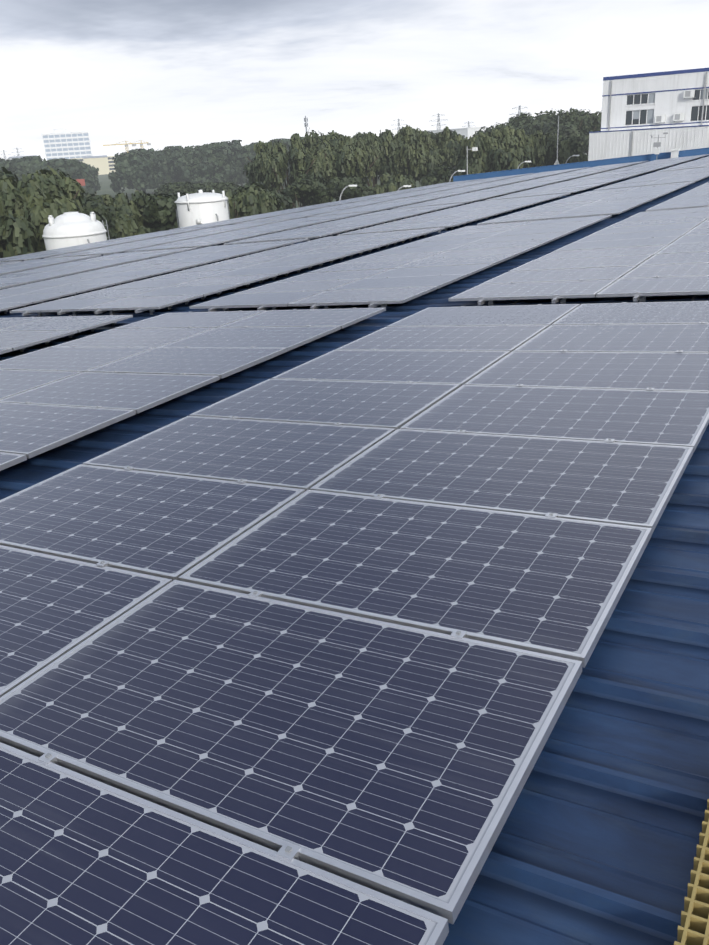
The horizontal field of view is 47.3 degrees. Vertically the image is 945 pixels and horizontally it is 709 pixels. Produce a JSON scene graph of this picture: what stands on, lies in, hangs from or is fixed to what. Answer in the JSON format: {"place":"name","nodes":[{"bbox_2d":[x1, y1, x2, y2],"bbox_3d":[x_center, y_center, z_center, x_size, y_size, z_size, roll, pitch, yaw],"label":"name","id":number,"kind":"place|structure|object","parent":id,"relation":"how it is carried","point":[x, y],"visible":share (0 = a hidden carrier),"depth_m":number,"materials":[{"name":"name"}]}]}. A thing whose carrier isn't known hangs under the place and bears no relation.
{"place":"outdoors","nodes":[
{"label":"outdoors","id":0,"kind":"place"},
{"bbox_2d":[8,155,36,159],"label":"building","id":1,"kind":"structure","parent":0,"point":[10,158],"depth_m":605.07,"materials":[{"name":"white"}]},
{"bbox_2d":[42,128,92,160],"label":"office block","id":2,"kind":"structure","parent":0,"point":[60,143],"depth_m":616.10,"materials":[{"name":"white glass"}]},
{"bbox_2d":[76,179,86,192],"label":"building","id":3,"kind":"structure","parent":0,"point":[81,182],"depth_m":207.12,"materials":[{"name":"red"}]},
{"bbox_2d":[72,156,115,172],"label":"block","id":4,"kind":"structure","parent":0,"point":[111,163],"depth_m":568.16,"materials":[{"name":"beige"}]},
{"bbox_2d":[83,155,109,174],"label":"building","id":5,"kind":"structure","parent":0,"point":[101,163],"depth_m":550.54,"materials":[{"name":"beige"}]},
{"bbox_2d":[96,151,586,207],"bbox_3d":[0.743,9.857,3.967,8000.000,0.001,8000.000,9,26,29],"label":"ground","id":6,"kind":"structure","parent":0,"point":[105,182],"depth_m":265.54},
{"bbox_2d":[0,178,27,257],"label":"tree","id":7,"kind":"object","parent":6,"relation":"on","point":[9,193],"visible":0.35,"depth_m":42.08,"materials":[{"name":"green plant"}]},
{"bbox_2d":[0,158,32,180],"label":"tree","id":8,"kind":"object","parent":6,"relation":"on","point":[6,164],"visible":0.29,"depth_m":209.44,"materials":[{"name":"green plant"}]},
{"bbox_2d":[9,155,45,176],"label":"tree","id":9,"kind":"object","parent":6,"relation":"on","point":[30,162],"visible":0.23,"depth_m":210.31,"materials":[{"name":"green plant"}]},
{"bbox_2d":[0,165,88,257],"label":"tree","id":10,"kind":"object","parent":6,"relation":"on","point":[52,192],"visible":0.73,"depth_m":41.89,"materials":[{"name":"green plant"}]},
{"bbox_2d":[29,160,77,178],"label":"tree","id":11,"kind":"object","parent":6,"relation":"on","point":[58,164],"visible":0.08,"depth_m":210.73,"materials":[{"name":"green plant"}]},
{"bbox_2d":[42,212,109,250],"bbox_3d":[-13.597,-8.867,41.029,3.740,8.280,3.740,9,26,29],"label":"tank","id":12,"kind":"object","parent":6,"relation":"on","point":[66,229],"visible":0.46,"depth_m":38.78,"materials":[{"name":"metal"}]},
{"bbox_2d":[61,159,95,193],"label":"tree","id":13,"kind":"object","parent":6,"relation":"on","point":[79,168],"visible":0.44,"depth_m":213.82,"materials":[{"name":"green plant"}]},
{"bbox_2d":[81,188,96,199],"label":"tree","id":14,"kind":"object","parent":6,"relation":"on","point":[87,194],"visible":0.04,"depth_m":108.56,"materials":[{"name":"green plant"}]},
{"bbox_2d":[85,163,100,191],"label":"tree","id":15,"kind":"object","parent":6,"relation":"on","point":[93,172],"visible":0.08,"depth_m":238.10,"materials":[{"name":"green plant"}]},
{"bbox_2d":[82,194,119,239],"bbox_3d":[-17.110,-13.528,52.208,4.715,8.880,5.519,-7,22,-9],"label":"tree","id":16,"kind":"object","parent":6,"relation":"on","point":[101,210],"visible":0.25,"depth_m":50.55,"materials":[{"name":"green plant"}]},
{"bbox_2d":[103,141,135,150],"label":"tower crane","id":17,"kind":"object","parent":6,"relation":"on","point":[126,144],"visible":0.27,"depth_m":806.30,"materials":[{"name":"yellow"}]},
{"bbox_2d":[91,194,151,237],"bbox_3d":[-16.555,-14.143,54.218,5.887,8.443,5.324,-11,23,-18],"label":"tree","id":18,"kind":"object","parent":6,"relation":"on","point":[126,224],"visible":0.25,"depth_m":52.11,"materials":[{"name":"green plant"}]},
{"bbox_2d":[108,148,162,193],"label":"tree","id":19,"kind":"object","parent":6,"relation":"on","point":[139,169],"visible":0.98,"depth_m":217.44,"materials":[{"name":"green plant"}]},
{"bbox_2d":[113,190,160,232],"bbox_3d":[-15.050,-15.137,56.374,5.526,8.490,6.573,15,29,38],"label":"tree","id":20,"kind":"object","parent":6,"relation":"on","point":[120,199],"visible":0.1,"depth_m":55.09,"materials":[{"name":"green plant"}]},
{"bbox_2d":[133,140,150,147],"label":"tower crane","id":21,"kind":"object","parent":6,"relation":"on","point":[141,143],"visible":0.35,"depth_m":881.86,"materials":[{"name":"yellow"}]},
{"bbox_2d":[145,148,175,188],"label":"tree","id":22,"kind":"object","parent":6,"relation":"on","point":[163,156],"visible":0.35,"depth_m":227.88,"materials":[{"name":"green plant"}]},
{"bbox_2d":[136,191,192,230],"bbox_3d":[-12.052,-15.405,56.537,5.282,8.525,5.528,-15,25,-25],"label":"tree","id":23,"kind":"object","parent":6,"relation":"on","point":[159,210],"visible":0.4,"depth_m":53.19,"materials":[{"name":"green plant"}]},
{"bbox_2d":[152,181,193,196],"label":"tree","id":24,"kind":"object","parent":6,"relation":"on","point":[174,187],"visible":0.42,"depth_m":113.39,"materials":[{"name":"green plant"}]},
{"bbox_2d":[160,146,192,182],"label":"tree","id":25,"kind":"object","parent":6,"relation":"on","point":[171,173],"visible":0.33,"depth_m":228.51,"materials":[{"name":"green plant"}]},
{"bbox_2d":[185,145,200,150],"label":"tree","id":26,"kind":"object","parent":6,"relation":"on","point":[190,148],"depth_m":235.39,"materials":[{"name":"green plant"}]},
{"bbox_2d":[174,149,217,184],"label":"tree","id":27,"kind":"object","parent":6,"relation":"on","point":[183,165],"visible":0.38,"depth_m":221.61,"materials":[{"name":"green plant"}]},
{"bbox_2d":[175,190,229,227],"bbox_3d":[-8.719,-12.464,48.668,3.740,8.600,3.740,9,26,29],"label":"tank","id":28,"kind":"object","parent":6,"relation":"on","point":[200,207],"visible":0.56,"depth_m":46.34,"materials":[{"name":"metal"}]},
{"bbox_2d":[180,182,235,195],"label":"tree","id":29,"kind":"object","parent":6,"relation":"on","point":[196,187],"visible":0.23,"depth_m":110.64,"materials":[{"name":"green plant"}]},
{"bbox_2d":[191,142,238,183],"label":"tree","id":30,"kind":"object","parent":6,"relation":"on","point":[217,155],"visible":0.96,"depth_m":219.59,"materials":[{"name":"green plant"}]},
{"bbox_2d":[205,182,245,193],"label":"tree","id":31,"kind":"object","parent":6,"relation":"on","point":[220,190],"visible":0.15,"depth_m":110.08,"materials":[{"name":"green plant"}]},
{"bbox_2d":[221,140,245,185],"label":"tree","id":32,"kind":"object","parent":6,"relation":"on","point":[234,146],"visible":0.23,"depth_m":227.21,"materials":[{"name":"green plant"}]},
{"bbox_2d":[233,144,253,184],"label":"tree","id":33,"kind":"object","parent":6,"relation":"on","point":[244,152],"visible":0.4,"depth_m":225.63,"materials":[{"name":"green plant"}]},
{"bbox_2d":[220,186,276,218],"bbox_3d":[-8.707,-16.995,60.329,6.253,8.210,5.494,9,26,29],"label":"tree","id":34,"kind":"object","parent":6,"relation":"on","point":[255,200],"visible":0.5,"depth_m":58.26,"materials":[{"name":"green plant"}]},
{"bbox_2d":[232,182,292,210],"bbox_3d":[-8.283,-18.284,63.297,7.065,8.302,6.164,9,26,29],"label":"tree","id":35,"kind":"object","parent":6,"relation":"on","point":[283,202],"visible":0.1,"depth_m":61.27,"materials":[{"name":"green plant"}]},
{"bbox_2d":[247,142,290,180],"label":"tree","id":36,"kind":"object","parent":6,"relation":"on","point":[252,155],"visible":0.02,"depth_m":220.48,"materials":[{"name":"green plant"}]},
{"bbox_2d":[276,139,290,179],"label":"tree","id":37,"kind":"object","parent":6,"relation":"on","point":[287,142],"visible":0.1,"depth_m":230.74,"materials":[{"name":"green plant"}]},
{"bbox_2d":[243,133,338,208],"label":"tree","id":38,"kind":"object","parent":6,"relation":"on","point":[266,168],"visible":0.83,"depth_m":81.92,"materials":[{"name":"green plant"}]},
{"bbox_2d":[304,116,307,133],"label":"radio mast","id":39,"kind":"object","parent":6,"relation":"on","point":[306,124],"visible":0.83,"depth_m":274.82,"materials":[{"name":"silver metal"}]},
{"bbox_2d":[281,172,332,208],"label":"tree","id":40,"kind":"object","parent":6,"relation":"on","point":[309,189],"visible":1,"depth_m":77.22,"materials":[{"name":"green plant"}]},
{"bbox_2d":[288,128,367,201],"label":"tree","id":41,"kind":"object","parent":6,"relation":"on","point":[351,163],"visible":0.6,"depth_m":83.39,"materials":[{"name":"green plant"}]},
{"bbox_2d":[339,184,356,200],"bbox_3d":[-0.402,-17.841,61.714,1.647,7.736,0.531,-1,22,6],"label":"street lamp","id":42,"kind":"object","parent":6,"relation":"on","point":[345,188],"visible":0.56,"depth_m":60.37,"materials":[{"name":"grey metal"}]},
{"bbox_2d":[315,130,382,186],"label":"tree","id":43,"kind":"object","parent":6,"relation":"on","point":[335,140],"visible":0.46,"depth_m":87.73,"materials":[{"name":"green plant"}]},
{"bbox_2d":[323,175,375,200],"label":"tree","id":44,"kind":"object","parent":6,"relation":"on","point":[336,186],"visible":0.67,"depth_m":79.59,"materials":[{"name":"green plant"}]},
{"bbox_2d":[353,130,415,187],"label":"tree","id":45,"kind":"object","parent":6,"relation":"on","point":[382,139],"visible":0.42,"depth_m":90.93,"materials":[{"name":"green plant"}]},
{"bbox_2d":[372,173,416,193],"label":"tree","id":46,"kind":"object","parent":6,"relation":"on","point":[390,184],"visible":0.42,"depth_m":80.49,"materials":[{"name":"green plant"}]},
{"bbox_2d":[392,119,406,130],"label":"pylon","id":47,"kind":"object","parent":6,"relation":"on","point":[398,127],"visible":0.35,"depth_m":642.42,"materials":[{"name":"silver metal"}]},
{"bbox_2d":[375,125,447,182],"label":"tree","id":48,"kind":"object","parent":6,"relation":"on","point":[427,161],"visible":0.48,"depth_m":90.86,"materials":[{"name":"green plant"}]},
{"bbox_2d":[395,126,464,182],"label":"tree","id":49,"kind":"object","parent":6,"relation":"on","point":[447,140],"visible":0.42,"depth_m":91.90,"materials":[{"name":"green plant"}]},
{"bbox_2d":[419,165,456,186],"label":"tree","id":50,"kind":"object","parent":6,"relation":"on","point":[439,174],"visible":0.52,"depth_m":85.45,"materials":[{"name":"green plant"}]},
{"bbox_2d":[429,114,446,129],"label":"pylon","id":51,"kind":"object","parent":6,"relation":"on","point":[439,127],"visible":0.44,"depth_m":547.66,"materials":[{"name":"silver metal"}]},
{"bbox_2d":[449,170,464,181],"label":"street lamp","id":52,"kind":"object","parent":6,"relation":"on","point":[455,172],"visible":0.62,"depth_m":68.85,"materials":[{"name":"grey metal"}]},
{"bbox_2d":[428,127,486,138],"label":"building","id":53,"kind":"structure","parent":6,"relation":"on","point":[466,132],"depth_m":371.80,"materials":[{"name":"white glass"}]},
{"bbox_2d":[467,146,477,174],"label":"sign pole","id":54,"kind":"object","parent":6,"relation":"on","point":[474,149],"visible":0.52,"depth_m":73.64,"materials":[{"name":"grey metal"}]},
{"bbox_2d":[454,132,521,175],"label":"tree","id":55,"kind":"object","parent":6,"relation":"on","point":[487,156],"visible":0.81,"depth_m":82.11,"materials":[{"name":"green plant"}]},
{"bbox_2d":[472,117,529,136],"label":"tree","id":56,"kind":"object","parent":6,"relation":"on","point":[497,126],"depth_m":121.22,"materials":[{"name":"green plant"}]},
{"bbox_2d":[484,125,553,168],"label":"tree","id":57,"kind":"object","parent":6,"relation":"on","point":[506,134],"visible":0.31,"depth_m":84.16,"materials":[{"name":"green plant"}]},
{"bbox_2d":[510,105,527,114],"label":"pylon","id":58,"kind":"object","parent":6,"relation":"on","point":[518,110],"visible":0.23,"depth_m":448.58,"materials":[{"name":"silver metal"}]},
{"bbox_2d":[504,111,559,132],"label":"tree","id":59,"kind":"object","parent":6,"relation":"on","point":[522,118],"visible":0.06,"depth_m":119.62,"materials":[{"name":"green plant"}]},
{"bbox_2d":[515,133,587,167],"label":"tree","id":60,"kind":"object","parent":6,"relation":"on","point":[568,147],"visible":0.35,"depth_m":85.08,"materials":[{"name":"green plant"}]},
{"bbox_2d":[554,116,558,164],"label":"sign pole","id":61,"kind":"object","parent":6,"relation":"on","point":[556,162],"visible":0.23,"depth_m":81.25,"materials":[{"name":"grey metal"}]},
{"bbox_2d":[520,107,595,153],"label":"tree","id":62,"kind":"object","parent":6,"relation":"on","point":[569,126],"visible":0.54,"depth_m":113.46,"materials":[{"name":"green plant"}]},
{"bbox_2d":[576,109,601,154],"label":"tree","id":63,"kind":"object","parent":6,"relation":"on","point":[596,121],"visible":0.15,"depth_m":115.02,"materials":[{"name":"green plant"}]},
{"bbox_2d":[0,0,708,160],"label":"sky","id":64,"kind":"structure","parent":0,"point":[162,74],"materials":[{"name":"white"}]},
{"bbox_2d":[588,68,708,160],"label":"white building","id":65,"kind":"structure","parent":0,"point":[638,110],"depth_m":71.93,"materials":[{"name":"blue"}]},
{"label":"workshop walls","id":66,"kind":"object","parent":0,"visible":0},
{"bbox_2d":[0,155,708,944],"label":"roof sheet","id":67,"kind":"object","parent":66,"relation":"on","point":[598,841],"depth_m":2.42,"materials":[{"name":"blue metal"}]},
{"bbox_2d":[2,157,700,351],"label":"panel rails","id":68,"kind":"object","parent":67,"relation":"on","point":[564,300],"visible":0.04,"depth_m":16.70,"materials":[{"name":"metal"}]},
{"bbox_2d":[0,156,708,860],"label":"panel clamps","id":69,"kind":"object","parent":68,"relation":"attached to","point":[288,850],"visible":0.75,"depth_m":5.56,"materials":[{"name":"metal"}]},
{"bbox_2d":[0,154,708,944],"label":"solar panels","id":70,"kind":"object","parent":67,"relation":"on","point":[352,718],"visible":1,"depth_m":3.53,"materials":[{"name":"blue glass"}]},
{"bbox_2d":[37,179,695,316],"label":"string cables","id":71,"kind":"object","parent":67,"relation":"on","point":[342,305],"visible":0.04,"depth_m":10.31,"materials":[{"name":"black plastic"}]},
{"bbox_2d":[650,132,667,159],"bbox_3d":[21.584,-23.149,57.542,1.175,1.860,0.456,9,26,29],"label":"weather mast","id":72,"kind":"object","parent":67,"relation":"on","point":[657,145],"visible":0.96,"depth_m":57.40,"materials":[{"name":"grey metal"}]},
{"bbox_2d":[670,149,679,157],"bbox_3d":[22.658,-22.526,57.230,0.600,0.660,0.600,9,26,29],"label":"roof vent","id":73,"kind":"object","parent":67,"relation":"on","point":[674,153],"visible":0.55,"depth_m":57.03,"materials":[{"name":"grey metal"}]},
{"bbox_2d":[674,799,708,944],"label":"grating walkway","id":74,"kind":"structure","parent":67,"relation":"on","point":[695,915],"depth_m":1.78,"materials":[{"name":"yellow plastic"}]},
{"bbox_2d":[453,147,708,181],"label":"roof parapet","id":75,"kind":"structure","parent":66,"relation":"on","point":[652,157],"depth_m":61.03,"materials":[{"name":"blue metal"}]}
]}

